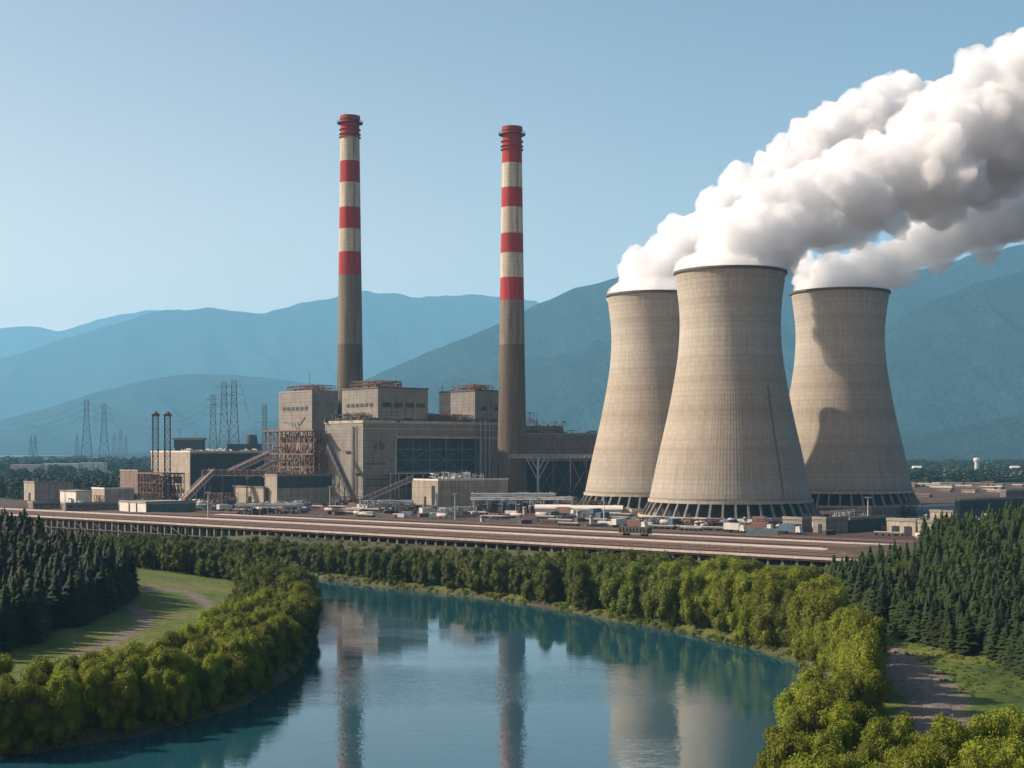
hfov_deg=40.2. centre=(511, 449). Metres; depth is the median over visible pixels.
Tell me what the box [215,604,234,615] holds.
broadleaf tree
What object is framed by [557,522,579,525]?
pipe line
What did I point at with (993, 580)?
conifer tree
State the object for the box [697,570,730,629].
broadleaf tree
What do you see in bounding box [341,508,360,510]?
pipe line
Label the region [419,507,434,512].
lorry
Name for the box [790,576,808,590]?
broadleaf tree
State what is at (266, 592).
broadleaf tree
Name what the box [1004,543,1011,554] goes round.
conifer tree
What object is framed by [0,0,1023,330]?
sky
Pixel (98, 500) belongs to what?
process unit
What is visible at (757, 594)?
broadleaf tree
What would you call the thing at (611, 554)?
broadleaf tree
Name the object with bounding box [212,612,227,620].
broadleaf tree
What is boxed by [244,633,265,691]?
broadleaf tree
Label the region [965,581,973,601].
conifer tree
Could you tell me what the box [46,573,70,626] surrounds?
conifer tree
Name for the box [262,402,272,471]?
electricity pylon
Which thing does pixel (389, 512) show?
shipping container
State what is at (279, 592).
broadleaf tree
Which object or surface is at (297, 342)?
mountain
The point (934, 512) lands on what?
service building
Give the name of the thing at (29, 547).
conifer tree
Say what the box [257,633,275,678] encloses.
broadleaf tree
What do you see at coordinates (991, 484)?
yard shed
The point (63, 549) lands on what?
conifer tree
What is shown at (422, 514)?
shipping container
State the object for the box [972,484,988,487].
yard shed
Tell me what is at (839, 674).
broadleaf tree
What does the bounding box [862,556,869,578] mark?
conifer tree
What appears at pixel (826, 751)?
broadleaf tree
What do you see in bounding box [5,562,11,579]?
conifer tree
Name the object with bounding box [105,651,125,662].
broadleaf tree
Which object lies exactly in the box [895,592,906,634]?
conifer tree
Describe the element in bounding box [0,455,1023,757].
ground
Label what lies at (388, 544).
scrub
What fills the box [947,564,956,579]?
conifer tree
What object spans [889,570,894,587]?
conifer tree
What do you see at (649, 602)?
broadleaf tree
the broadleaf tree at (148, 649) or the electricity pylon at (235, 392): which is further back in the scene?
the electricity pylon at (235, 392)
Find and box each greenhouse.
[10,464,44,471]
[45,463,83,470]
[80,462,106,471]
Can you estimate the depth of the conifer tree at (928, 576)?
325.92 m
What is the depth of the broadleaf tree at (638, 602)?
339.60 m
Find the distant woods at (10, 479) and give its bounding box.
[0,455,278,493]
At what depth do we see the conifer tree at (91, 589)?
319.96 m
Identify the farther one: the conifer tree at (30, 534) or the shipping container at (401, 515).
the shipping container at (401, 515)
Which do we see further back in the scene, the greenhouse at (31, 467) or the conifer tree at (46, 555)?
the greenhouse at (31, 467)
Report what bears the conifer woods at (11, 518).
on the ground at (162, 603)
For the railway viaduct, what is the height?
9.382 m
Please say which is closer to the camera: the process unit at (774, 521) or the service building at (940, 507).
the process unit at (774, 521)
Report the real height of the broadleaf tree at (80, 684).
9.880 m
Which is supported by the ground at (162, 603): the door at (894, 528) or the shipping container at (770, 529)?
the shipping container at (770, 529)
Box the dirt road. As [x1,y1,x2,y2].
[883,651,953,735]
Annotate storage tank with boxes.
[436,513,447,517]
[510,513,522,517]
[535,512,547,515]
[660,519,667,524]
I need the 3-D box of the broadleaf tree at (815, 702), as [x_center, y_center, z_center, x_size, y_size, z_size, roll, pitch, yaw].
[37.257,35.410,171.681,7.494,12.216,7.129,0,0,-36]
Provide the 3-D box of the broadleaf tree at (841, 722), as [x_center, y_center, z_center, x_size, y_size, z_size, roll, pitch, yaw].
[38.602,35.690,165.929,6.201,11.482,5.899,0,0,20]
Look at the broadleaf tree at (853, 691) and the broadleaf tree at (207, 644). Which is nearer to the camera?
the broadleaf tree at (853, 691)
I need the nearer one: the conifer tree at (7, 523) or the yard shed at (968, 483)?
the conifer tree at (7, 523)
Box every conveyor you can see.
[181,469,213,501]
[228,451,268,470]
[247,460,274,478]
[326,443,355,501]
[360,475,412,504]
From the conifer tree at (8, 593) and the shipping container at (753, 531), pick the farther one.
the shipping container at (753, 531)
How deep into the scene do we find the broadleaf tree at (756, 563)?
342.01 m
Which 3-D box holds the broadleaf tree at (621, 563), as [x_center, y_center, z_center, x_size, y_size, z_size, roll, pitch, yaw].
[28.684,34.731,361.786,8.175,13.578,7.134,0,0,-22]
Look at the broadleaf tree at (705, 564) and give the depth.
333.73 m
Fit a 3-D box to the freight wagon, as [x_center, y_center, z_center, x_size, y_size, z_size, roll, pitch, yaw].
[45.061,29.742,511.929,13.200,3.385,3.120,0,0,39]
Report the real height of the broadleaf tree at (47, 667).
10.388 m
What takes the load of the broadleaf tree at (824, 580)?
on the ground at (162, 603)
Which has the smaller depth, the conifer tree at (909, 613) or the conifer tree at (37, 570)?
the conifer tree at (909, 613)
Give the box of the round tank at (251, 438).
[245,434,257,443]
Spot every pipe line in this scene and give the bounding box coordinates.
[327,505,348,508]
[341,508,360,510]
[356,513,374,516]
[364,508,382,510]
[450,514,476,517]
[465,511,487,514]
[484,515,510,518]
[489,515,514,519]
[536,515,555,518]
[548,518,573,521]
[556,515,576,518]
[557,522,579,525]
[583,518,609,521]
[585,523,608,526]
[610,512,633,515]
[648,524,675,528]
[673,525,708,529]
[679,526,702,530]
[707,526,738,530]
[873,531,903,535]
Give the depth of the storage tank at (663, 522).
592.82 m
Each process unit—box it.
[94,495,102,501]
[196,502,223,509]
[210,492,237,504]
[235,502,260,508]
[277,499,311,509]
[333,496,361,505]
[359,500,391,507]
[392,505,425,513]
[437,506,476,514]
[550,495,576,504]
[579,500,606,504]
[630,517,669,524]
[679,518,719,525]
[753,518,781,527]
[830,509,866,516]
[890,503,921,517]
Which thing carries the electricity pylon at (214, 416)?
on the ground at (162, 603)
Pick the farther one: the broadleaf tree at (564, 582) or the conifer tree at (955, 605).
the broadleaf tree at (564, 582)
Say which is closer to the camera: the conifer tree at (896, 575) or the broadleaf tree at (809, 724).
the broadleaf tree at (809, 724)
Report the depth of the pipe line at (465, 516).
661.13 m
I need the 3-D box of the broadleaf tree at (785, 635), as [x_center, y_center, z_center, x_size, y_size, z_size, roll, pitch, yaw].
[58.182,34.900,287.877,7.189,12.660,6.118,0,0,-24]
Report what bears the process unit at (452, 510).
on the ground at (162, 603)
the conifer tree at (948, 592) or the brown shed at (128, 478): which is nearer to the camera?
the conifer tree at (948, 592)
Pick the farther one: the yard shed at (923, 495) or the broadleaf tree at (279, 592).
the yard shed at (923, 495)
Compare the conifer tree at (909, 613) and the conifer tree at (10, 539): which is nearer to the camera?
the conifer tree at (909, 613)
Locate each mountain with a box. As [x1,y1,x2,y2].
[0,244,1023,458]
[0,291,538,419]
[0,310,158,357]
[0,374,336,454]
[789,270,1023,435]
[901,415,1023,460]
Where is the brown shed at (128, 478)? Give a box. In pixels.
[119,469,153,498]
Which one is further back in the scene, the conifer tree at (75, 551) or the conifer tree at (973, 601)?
the conifer tree at (75, 551)
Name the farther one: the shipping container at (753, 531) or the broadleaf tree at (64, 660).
the shipping container at (753, 531)
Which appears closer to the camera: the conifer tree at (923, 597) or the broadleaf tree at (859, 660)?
the broadleaf tree at (859, 660)
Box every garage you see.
[27,501,60,508]
[61,501,118,510]
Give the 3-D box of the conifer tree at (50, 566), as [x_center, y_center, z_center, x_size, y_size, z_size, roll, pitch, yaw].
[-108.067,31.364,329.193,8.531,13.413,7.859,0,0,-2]
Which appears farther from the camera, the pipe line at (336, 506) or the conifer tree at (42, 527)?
the pipe line at (336, 506)
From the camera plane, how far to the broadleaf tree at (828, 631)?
251.86 m
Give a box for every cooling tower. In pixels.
[578,290,679,510]
[638,265,823,519]
[789,287,922,507]
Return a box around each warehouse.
[23,481,73,500]
[59,490,91,501]
[91,487,134,505]
[119,500,196,511]
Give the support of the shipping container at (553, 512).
on the ground at (162, 603)
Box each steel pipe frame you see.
[137,472,184,499]
[262,429,326,486]
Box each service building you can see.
[782,516,811,531]
[812,516,848,532]
[848,515,886,531]
[857,505,900,517]
[886,518,917,535]
[906,504,954,512]
[917,518,976,532]
[929,509,956,519]
[954,496,1023,517]
[999,489,1023,496]
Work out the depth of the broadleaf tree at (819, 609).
265.19 m
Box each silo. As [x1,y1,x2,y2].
[479,515,485,521]
[523,507,526,514]
[575,509,581,517]
[588,514,593,523]
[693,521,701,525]
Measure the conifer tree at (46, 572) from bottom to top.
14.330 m
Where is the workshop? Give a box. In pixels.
[264,473,332,504]
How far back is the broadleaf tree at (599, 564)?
363.25 m
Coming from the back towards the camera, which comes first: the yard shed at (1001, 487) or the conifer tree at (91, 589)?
the yard shed at (1001, 487)
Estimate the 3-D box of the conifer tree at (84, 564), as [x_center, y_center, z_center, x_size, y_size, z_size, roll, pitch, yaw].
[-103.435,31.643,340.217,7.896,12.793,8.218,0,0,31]
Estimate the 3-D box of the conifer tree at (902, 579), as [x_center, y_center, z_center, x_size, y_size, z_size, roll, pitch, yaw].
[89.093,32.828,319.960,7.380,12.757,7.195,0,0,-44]
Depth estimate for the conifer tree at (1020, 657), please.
247.94 m
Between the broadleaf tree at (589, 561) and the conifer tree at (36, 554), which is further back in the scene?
the broadleaf tree at (589, 561)
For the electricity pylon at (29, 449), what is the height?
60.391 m
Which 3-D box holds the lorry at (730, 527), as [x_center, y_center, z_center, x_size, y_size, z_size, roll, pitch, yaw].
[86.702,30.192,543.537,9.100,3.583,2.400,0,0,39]
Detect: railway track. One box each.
[0,509,833,551]
[0,510,839,553]
[0,511,885,557]
[8,512,857,558]
[123,512,860,546]
[138,512,862,545]
[154,512,886,545]
[187,511,917,543]
[196,510,916,541]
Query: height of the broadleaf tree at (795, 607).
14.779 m
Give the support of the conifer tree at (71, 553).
on the ground at (162, 603)
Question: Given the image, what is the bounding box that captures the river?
[0,569,829,767]
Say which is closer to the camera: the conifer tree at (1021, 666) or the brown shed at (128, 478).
the conifer tree at (1021, 666)
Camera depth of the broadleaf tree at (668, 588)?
325.83 m
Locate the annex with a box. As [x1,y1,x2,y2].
[235,486,265,503]
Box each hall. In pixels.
[150,448,263,498]
[227,444,261,450]
[324,374,498,501]
[526,413,597,497]
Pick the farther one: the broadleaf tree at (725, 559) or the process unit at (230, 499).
the process unit at (230, 499)
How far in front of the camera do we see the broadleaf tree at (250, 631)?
243.86 m
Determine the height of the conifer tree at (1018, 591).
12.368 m
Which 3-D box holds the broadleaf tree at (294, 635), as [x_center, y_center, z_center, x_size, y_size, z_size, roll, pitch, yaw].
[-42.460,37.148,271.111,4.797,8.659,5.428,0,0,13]
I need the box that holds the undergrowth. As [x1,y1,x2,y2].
[0,572,833,759]
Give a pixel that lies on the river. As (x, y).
(384, 677)
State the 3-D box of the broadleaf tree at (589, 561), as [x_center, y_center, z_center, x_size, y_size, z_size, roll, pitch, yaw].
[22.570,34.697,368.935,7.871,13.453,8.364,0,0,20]
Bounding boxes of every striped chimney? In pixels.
[337,112,362,417]
[497,125,526,501]
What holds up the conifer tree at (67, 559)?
on the ground at (162, 603)
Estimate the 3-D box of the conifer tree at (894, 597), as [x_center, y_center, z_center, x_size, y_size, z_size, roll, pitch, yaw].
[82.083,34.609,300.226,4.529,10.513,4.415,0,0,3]
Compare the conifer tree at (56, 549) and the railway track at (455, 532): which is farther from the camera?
the railway track at (455, 532)
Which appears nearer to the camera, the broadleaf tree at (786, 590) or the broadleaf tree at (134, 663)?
the broadleaf tree at (134, 663)
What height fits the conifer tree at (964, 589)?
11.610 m
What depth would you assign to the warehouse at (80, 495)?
834.96 m
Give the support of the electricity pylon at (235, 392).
on the ground at (162, 603)
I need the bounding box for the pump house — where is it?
[412,471,508,506]
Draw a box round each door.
[818,524,821,532]
[892,526,898,534]
[904,526,911,535]
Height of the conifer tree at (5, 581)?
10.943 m
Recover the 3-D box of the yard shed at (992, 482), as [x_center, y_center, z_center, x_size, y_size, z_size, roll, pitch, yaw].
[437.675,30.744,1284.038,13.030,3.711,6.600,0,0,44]
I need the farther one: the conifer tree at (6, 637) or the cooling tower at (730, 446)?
the cooling tower at (730, 446)
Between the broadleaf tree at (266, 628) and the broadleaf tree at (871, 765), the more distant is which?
the broadleaf tree at (266, 628)
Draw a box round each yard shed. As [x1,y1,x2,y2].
[915,494,932,496]
[916,483,941,485]
[929,485,954,486]
[934,487,954,489]
[937,489,953,491]
[939,482,964,484]
[955,485,971,487]
[961,489,978,492]
[965,482,982,484]
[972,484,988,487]
[973,483,1004,485]
[980,486,1004,488]
[981,481,996,483]
[982,487,997,489]
[987,489,999,491]
[1012,484,1023,486]
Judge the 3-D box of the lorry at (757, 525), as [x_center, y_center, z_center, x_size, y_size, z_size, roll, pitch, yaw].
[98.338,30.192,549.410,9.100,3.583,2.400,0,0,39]
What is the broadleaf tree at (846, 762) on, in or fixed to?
on the ground at (162, 603)
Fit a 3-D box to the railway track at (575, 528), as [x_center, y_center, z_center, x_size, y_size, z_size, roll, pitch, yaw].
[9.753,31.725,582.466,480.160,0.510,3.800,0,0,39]
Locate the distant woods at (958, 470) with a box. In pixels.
[906,458,1023,481]
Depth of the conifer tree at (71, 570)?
317.58 m
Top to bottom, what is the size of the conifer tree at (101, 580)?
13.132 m
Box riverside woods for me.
[47,531,1019,640]
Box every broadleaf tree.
[0,653,15,679]
[0,673,19,686]
[0,679,11,737]
[0,682,22,755]
[11,679,54,755]
[15,668,48,690]
[17,663,49,685]
[30,655,62,678]
[42,669,84,743]
[48,661,79,683]
[53,655,72,667]
[64,666,85,704]
[66,654,79,672]
[68,670,88,731]
[76,650,108,677]
[78,657,112,709]
[82,665,111,732]
[97,645,113,656]
[103,670,140,733]
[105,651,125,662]
[106,655,123,680]
[108,664,140,718]
[112,641,145,665]
[123,655,144,718]
[128,639,152,647]
[137,668,168,720]
[138,652,152,674]
[142,644,154,654]
[147,645,182,716]
[150,637,171,648]
[160,629,186,650]
[162,668,191,722]
[165,652,199,712]
[179,620,198,636]
[182,640,210,695]
[183,636,211,653]
[184,632,204,646]
[187,655,203,707]
[192,614,213,633]
[196,605,221,623]
[198,618,212,636]
[198,651,229,708]
[200,621,225,638]
[204,636,214,647]
[210,628,233,639]
[210,643,218,654]
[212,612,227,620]
[212,614,234,626]
[213,637,224,647]
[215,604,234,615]
[216,637,232,693]
[221,599,234,608]
[223,615,246,632]
[224,621,236,632]
[224,634,263,695]
[227,609,250,624]
[229,595,243,603]
[232,626,267,669]
[233,599,255,611]
[240,593,263,605]
[241,611,251,618]
[244,618,259,628]
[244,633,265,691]
[247,606,274,622]
[252,591,268,602]
[253,600,266,608]
[253,606,262,612]
[257,620,285,671]
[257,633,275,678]
[259,586,273,599]
[265,601,280,613]
[266,605,277,617]
[266,615,286,661]
[267,614,292,660]
[269,623,283,668]
[271,599,285,612]
[272,588,285,597]
[273,593,286,601]
[274,611,293,622]
[276,617,290,663]
[277,573,298,588]
[279,599,305,642]
[280,591,295,598]
[286,619,304,662]
[287,581,297,590]
[288,594,302,602]
[289,588,304,594]
[292,581,314,594]
[292,598,308,639]
[298,591,324,642]
[531,558,560,598]
[561,558,580,598]
[565,560,588,608]
[585,556,605,603]
[588,556,610,605]
[588,567,601,607]
[599,563,622,610]
[599,563,626,613]
[600,551,616,560]
[611,558,631,568]
[616,569,644,618]
[622,561,649,611]
[626,559,642,567]
[636,574,650,616]
[639,574,655,618]
[640,563,659,571]
[640,566,670,621]
[642,566,653,574]
[655,574,683,627]
[657,560,683,579]
[675,559,690,566]
[677,569,689,618]
[677,569,710,627]
[691,557,716,575]
[693,573,706,624]
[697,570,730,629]
[701,565,715,583]
[704,569,722,620]
[708,575,738,632]
[711,556,728,570]
[716,554,733,566]
[726,572,763,642]
[727,555,746,568]
[727,558,753,574]
[728,565,742,581]
[730,569,746,629]
[737,609,746,626]
[748,557,761,570]
[748,578,779,645]
[750,581,787,647]
[750,724,791,767]
[757,569,782,581]
[760,567,777,574]
[762,564,773,572]
[765,729,815,767]
[771,567,790,573]
[773,578,795,590]
[773,681,806,725]
[776,708,804,730]
[777,588,792,608]
[777,590,804,646]
[778,571,789,579]
[781,565,805,580]
[783,705,825,738]
[785,589,816,661]
[787,590,809,634]
[787,751,842,767]
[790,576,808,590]
[791,687,837,723]
[793,566,816,578]
[795,580,817,592]
[796,664,832,686]
[799,568,812,581]
[799,581,826,593]
[799,588,841,664]
[799,620,810,660]
[802,680,828,691]
[803,729,842,753]
[807,677,841,700]
[810,729,848,757]
[813,620,830,668]
[814,575,849,604]
[814,745,839,762]
[817,702,862,757]
[818,690,849,704]
[824,583,847,601]
[824,612,842,670]
[825,607,859,679]
[828,617,851,674]
[828,671,873,722]
[829,602,864,626]
[830,583,851,609]
[831,670,851,685]
[832,698,845,706]
[834,749,861,767]
[835,627,887,673]
[835,637,850,667]
[840,657,883,700]
[842,657,873,669]
[844,701,877,749]
[845,610,892,699]
[845,752,880,767]
[848,671,886,720]
[850,660,889,721]
[853,741,887,765]
[859,714,899,758]
[860,763,889,767]
[881,744,919,767]
[889,721,909,750]
[890,741,944,767]
[892,710,915,736]
[899,730,923,747]
[907,727,958,765]
[925,742,958,767]
[930,712,974,764]
[943,746,995,767]
[946,716,981,742]
[956,734,1014,767]
[967,706,1010,743]
[975,735,1002,749]
[975,735,1006,756]
[986,734,1023,767]
[997,702,1023,740]
[1004,719,1023,741]
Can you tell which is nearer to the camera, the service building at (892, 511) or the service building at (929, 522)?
the service building at (929, 522)
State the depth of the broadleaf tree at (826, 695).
182.17 m
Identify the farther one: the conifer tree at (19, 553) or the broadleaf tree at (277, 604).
the conifer tree at (19, 553)
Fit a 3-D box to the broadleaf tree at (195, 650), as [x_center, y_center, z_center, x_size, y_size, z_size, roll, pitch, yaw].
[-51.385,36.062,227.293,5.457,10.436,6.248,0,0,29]
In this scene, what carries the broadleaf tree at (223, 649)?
on the ground at (162, 603)
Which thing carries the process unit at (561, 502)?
on the ground at (162, 603)
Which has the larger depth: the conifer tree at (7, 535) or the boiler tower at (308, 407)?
the boiler tower at (308, 407)
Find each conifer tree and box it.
[0,531,6,549]
[0,537,8,566]
[0,554,5,580]
[0,583,20,647]
[0,600,14,650]
[1,512,11,532]
[1,557,6,571]
[2,570,8,586]
[3,527,13,544]
[5,535,17,555]
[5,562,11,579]
[6,546,18,574]
[6,584,12,599]
[7,542,16,559]
[8,523,17,540]
[8,571,14,584]
[9,576,17,597]
[13,511,23,527]
[14,581,27,643]
[15,549,31,574]
[15,572,23,593]
[16,512,24,533]
[16,533,27,555]
[16,546,22,559]
[17,564,25,591]
[21,523,27,536]
[22,509,31,526]
[22,569,34,593]
[22,588,47,642]
[23,581,48,636]
[24,517,32,532]
[25,526,33,541]
[26,538,33,558]
[29,557,36,574]
[32,515,46,534]
[32,520,40,531]
[32,526,39,544]
[33,544,42,564]
[33,562,42,579]
[33,578,54,636]
[34,529,47,550]
[34,567,55,629]
[35,552,44,576]
[39,541,50,565]
[40,523,48,539]
[42,565,51,580]
[43,575,50,601]
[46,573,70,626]
[47,539,53,554]
[47,556,53,573]
[50,566,62,586]
[52,544,62,563]
[52,551,65,582]
[54,530,60,548]
[57,569,66,589]
[58,536,69,555]
[60,543,69,558]
[60,572,85,626]
[61,551,70,571]
[62,563,69,582]
[63,565,75,595]
[66,529,78,550]
[66,552,73,569]
[69,540,79,563]
[69,547,75,560]
[73,565,96,622]
[76,527,80,545]
[77,529,85,549]
[79,563,97,616]
[82,556,89,571]
[83,541,94,563]
[84,528,90,540]
[84,569,100,617]
[85,560,93,587]
[89,559,96,584]
[91,539,95,554]
[93,549,105,565]
[93,550,100,576]
[93,564,114,612]
[94,545,105,564]
[102,542,107,554]
[104,545,115,578]
[105,562,120,604]
[105,566,119,609]
[106,537,116,562]
[113,559,129,604]
[115,546,126,560]
[119,550,135,598]
[119,557,132,601]
[128,554,141,595]
[849,559,858,575]
[849,566,865,606]
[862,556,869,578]
[871,583,890,632]
[877,573,890,595]
[885,588,897,632]
[887,573,891,588]
[887,583,898,611]
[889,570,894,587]
[893,568,899,586]
[895,568,907,590]
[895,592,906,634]
[895,596,915,638]
[905,569,914,594]
[908,550,918,569]
[908,565,916,590]
[911,563,917,585]
[919,593,935,638]
[920,586,926,608]
[921,602,937,645]
[923,567,931,587]
[926,586,932,600]
[928,602,945,645]
[932,594,939,612]
[937,575,952,601]
[938,599,956,647]
[944,583,955,608]
[946,590,955,609]
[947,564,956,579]
[952,580,961,601]
[953,594,966,615]
[954,609,980,654]
[955,557,961,576]
[955,595,965,617]
[958,566,967,592]
[961,577,971,598]
[964,594,969,610]
[965,560,970,577]
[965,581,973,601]
[965,591,980,616]
[969,550,977,567]
[976,603,984,634]
[976,607,990,649]
[978,584,989,607]
[978,600,1003,652]
[980,583,995,610]
[981,575,990,593]
[981,593,992,609]
[982,606,1002,655]
[984,561,996,574]
[984,609,1001,659]
[985,566,991,581]
[990,572,999,590]
[991,550,999,569]
[993,587,1008,611]
[993,620,1010,662]
[996,553,1006,577]
[997,599,1005,625]
[1003,563,1013,580]
[1003,608,1011,628]
[1003,622,1022,670]
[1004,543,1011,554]
[1006,535,1012,550]
[1007,603,1022,633]
[1009,575,1017,594]
[1009,575,1023,606]
[1010,629,1023,671]
[1011,596,1021,617]
[1012,633,1023,674]
[1013,540,1021,559]
[1017,653,1023,678]
[1019,557,1023,577]
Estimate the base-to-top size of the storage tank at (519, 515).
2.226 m
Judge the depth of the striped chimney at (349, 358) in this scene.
918.74 m
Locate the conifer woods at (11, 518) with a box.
[0,511,104,615]
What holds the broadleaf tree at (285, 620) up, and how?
on the ground at (162, 603)
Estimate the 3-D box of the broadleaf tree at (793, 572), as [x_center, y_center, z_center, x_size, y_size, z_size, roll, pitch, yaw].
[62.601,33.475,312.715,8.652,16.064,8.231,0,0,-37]
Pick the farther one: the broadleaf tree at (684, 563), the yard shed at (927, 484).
the yard shed at (927, 484)
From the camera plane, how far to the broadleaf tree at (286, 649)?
265.19 m
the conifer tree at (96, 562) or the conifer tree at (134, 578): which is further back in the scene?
the conifer tree at (134, 578)
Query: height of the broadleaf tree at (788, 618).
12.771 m
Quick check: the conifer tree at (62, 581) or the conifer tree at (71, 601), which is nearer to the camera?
the conifer tree at (71, 601)
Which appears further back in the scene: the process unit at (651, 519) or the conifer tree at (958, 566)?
the process unit at (651, 519)
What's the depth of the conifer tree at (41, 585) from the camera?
301.64 m
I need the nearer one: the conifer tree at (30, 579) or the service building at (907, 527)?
the conifer tree at (30, 579)
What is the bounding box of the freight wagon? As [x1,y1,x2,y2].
[618,526,652,536]
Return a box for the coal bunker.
[172,428,206,450]
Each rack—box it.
[202,470,265,501]
[234,502,302,514]
[377,500,413,512]
[470,496,573,512]
[471,492,556,509]
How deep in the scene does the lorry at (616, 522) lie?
578.64 m
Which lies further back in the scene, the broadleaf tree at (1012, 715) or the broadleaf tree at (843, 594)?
the broadleaf tree at (843, 594)
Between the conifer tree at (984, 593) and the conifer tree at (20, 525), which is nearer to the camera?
the conifer tree at (984, 593)
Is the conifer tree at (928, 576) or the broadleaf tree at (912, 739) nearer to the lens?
the broadleaf tree at (912, 739)
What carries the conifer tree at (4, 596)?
on the ground at (162, 603)
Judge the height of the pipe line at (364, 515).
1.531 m
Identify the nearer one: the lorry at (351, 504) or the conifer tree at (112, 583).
the conifer tree at (112, 583)
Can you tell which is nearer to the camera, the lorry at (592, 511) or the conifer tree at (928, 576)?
the conifer tree at (928, 576)
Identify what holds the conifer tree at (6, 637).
on the ground at (162, 603)
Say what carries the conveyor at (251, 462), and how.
on the rack at (234, 473)
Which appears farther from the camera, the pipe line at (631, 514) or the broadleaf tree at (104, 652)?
the pipe line at (631, 514)
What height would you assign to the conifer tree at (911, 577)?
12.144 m
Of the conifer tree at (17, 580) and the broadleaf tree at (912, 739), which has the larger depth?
the conifer tree at (17, 580)
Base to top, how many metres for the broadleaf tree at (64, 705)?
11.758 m
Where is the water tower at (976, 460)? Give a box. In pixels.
[973,458,980,468]
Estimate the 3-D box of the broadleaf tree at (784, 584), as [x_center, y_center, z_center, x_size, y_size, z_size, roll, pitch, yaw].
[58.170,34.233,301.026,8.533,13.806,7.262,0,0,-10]
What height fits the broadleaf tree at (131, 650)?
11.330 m
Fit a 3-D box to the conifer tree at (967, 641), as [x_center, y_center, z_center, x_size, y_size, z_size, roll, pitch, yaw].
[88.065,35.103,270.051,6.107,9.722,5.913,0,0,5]
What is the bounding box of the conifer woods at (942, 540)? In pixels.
[825,501,1023,663]
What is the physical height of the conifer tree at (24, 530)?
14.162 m
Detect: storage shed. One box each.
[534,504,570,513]
[570,505,622,514]
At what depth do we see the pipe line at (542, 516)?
651.86 m
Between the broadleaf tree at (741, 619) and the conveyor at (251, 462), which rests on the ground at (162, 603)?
the broadleaf tree at (741, 619)
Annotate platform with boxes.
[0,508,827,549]
[214,514,892,544]
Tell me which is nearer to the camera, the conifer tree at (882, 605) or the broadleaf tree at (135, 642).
the broadleaf tree at (135, 642)
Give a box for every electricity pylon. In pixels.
[28,436,33,460]
[33,434,38,461]
[74,434,79,459]
[77,397,94,475]
[95,405,111,474]
[117,429,123,460]
[202,395,223,449]
[212,382,232,450]
[225,381,244,443]
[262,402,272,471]
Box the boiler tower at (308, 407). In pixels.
[278,373,338,473]
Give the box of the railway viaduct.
[0,513,857,566]
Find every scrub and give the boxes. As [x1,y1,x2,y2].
[0,487,136,499]
[233,534,816,567]
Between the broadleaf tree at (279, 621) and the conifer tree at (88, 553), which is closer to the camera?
the broadleaf tree at (279, 621)
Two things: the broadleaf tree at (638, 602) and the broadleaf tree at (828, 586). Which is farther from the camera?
the broadleaf tree at (638, 602)
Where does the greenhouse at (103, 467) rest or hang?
on the ground at (162, 603)
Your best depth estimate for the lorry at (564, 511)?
683.16 m
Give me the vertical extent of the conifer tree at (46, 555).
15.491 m
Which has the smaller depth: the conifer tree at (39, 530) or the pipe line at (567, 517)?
the conifer tree at (39, 530)
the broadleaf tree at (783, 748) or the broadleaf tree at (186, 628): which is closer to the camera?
the broadleaf tree at (783, 748)
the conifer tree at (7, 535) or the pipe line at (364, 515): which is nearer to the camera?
the conifer tree at (7, 535)
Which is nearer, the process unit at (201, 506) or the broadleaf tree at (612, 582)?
the broadleaf tree at (612, 582)
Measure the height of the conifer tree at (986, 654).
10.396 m
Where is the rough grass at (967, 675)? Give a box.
[890,642,1023,697]
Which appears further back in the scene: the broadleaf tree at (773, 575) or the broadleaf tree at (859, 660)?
the broadleaf tree at (773, 575)
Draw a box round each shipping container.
[332,511,344,514]
[382,510,394,513]
[384,514,396,517]
[393,513,405,516]
[401,512,413,515]
[417,513,428,516]
[483,509,494,512]
[505,510,518,513]
[511,519,526,522]
[518,519,531,523]
[525,518,539,521]
[542,520,557,523]
[549,511,559,514]
[575,517,586,521]
[597,521,611,524]
[746,529,762,533]
[760,530,779,534]
[762,528,778,529]
[822,530,834,534]
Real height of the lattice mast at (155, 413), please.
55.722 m
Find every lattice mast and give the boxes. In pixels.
[151,411,159,499]
[163,411,171,495]
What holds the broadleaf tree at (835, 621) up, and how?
on the ground at (162, 603)
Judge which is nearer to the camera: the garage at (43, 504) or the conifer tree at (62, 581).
the conifer tree at (62, 581)
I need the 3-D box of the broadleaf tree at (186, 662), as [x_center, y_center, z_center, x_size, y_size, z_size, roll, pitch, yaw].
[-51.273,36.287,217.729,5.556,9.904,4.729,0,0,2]
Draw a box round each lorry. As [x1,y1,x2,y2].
[63,498,73,502]
[216,504,232,510]
[348,502,361,507]
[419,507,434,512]
[505,505,519,510]
[559,508,575,514]
[589,508,603,515]
[596,512,611,518]
[612,518,626,527]
[622,507,633,513]
[627,519,647,526]
[668,518,683,524]
[724,519,739,522]
[724,523,746,532]
[751,522,773,528]
[752,516,768,521]
[779,524,802,533]
[918,510,929,514]
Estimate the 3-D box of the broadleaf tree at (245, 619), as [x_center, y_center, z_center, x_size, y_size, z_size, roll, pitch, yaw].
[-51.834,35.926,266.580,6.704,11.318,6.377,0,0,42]
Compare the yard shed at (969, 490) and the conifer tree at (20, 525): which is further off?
the yard shed at (969, 490)
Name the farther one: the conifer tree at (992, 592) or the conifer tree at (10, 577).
the conifer tree at (10, 577)
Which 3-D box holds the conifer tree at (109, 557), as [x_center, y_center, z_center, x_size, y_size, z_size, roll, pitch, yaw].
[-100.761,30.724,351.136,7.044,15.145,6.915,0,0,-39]
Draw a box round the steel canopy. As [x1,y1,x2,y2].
[508,454,592,495]
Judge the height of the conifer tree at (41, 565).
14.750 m
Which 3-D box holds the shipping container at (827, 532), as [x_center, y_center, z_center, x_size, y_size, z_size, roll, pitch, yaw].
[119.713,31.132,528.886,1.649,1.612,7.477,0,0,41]

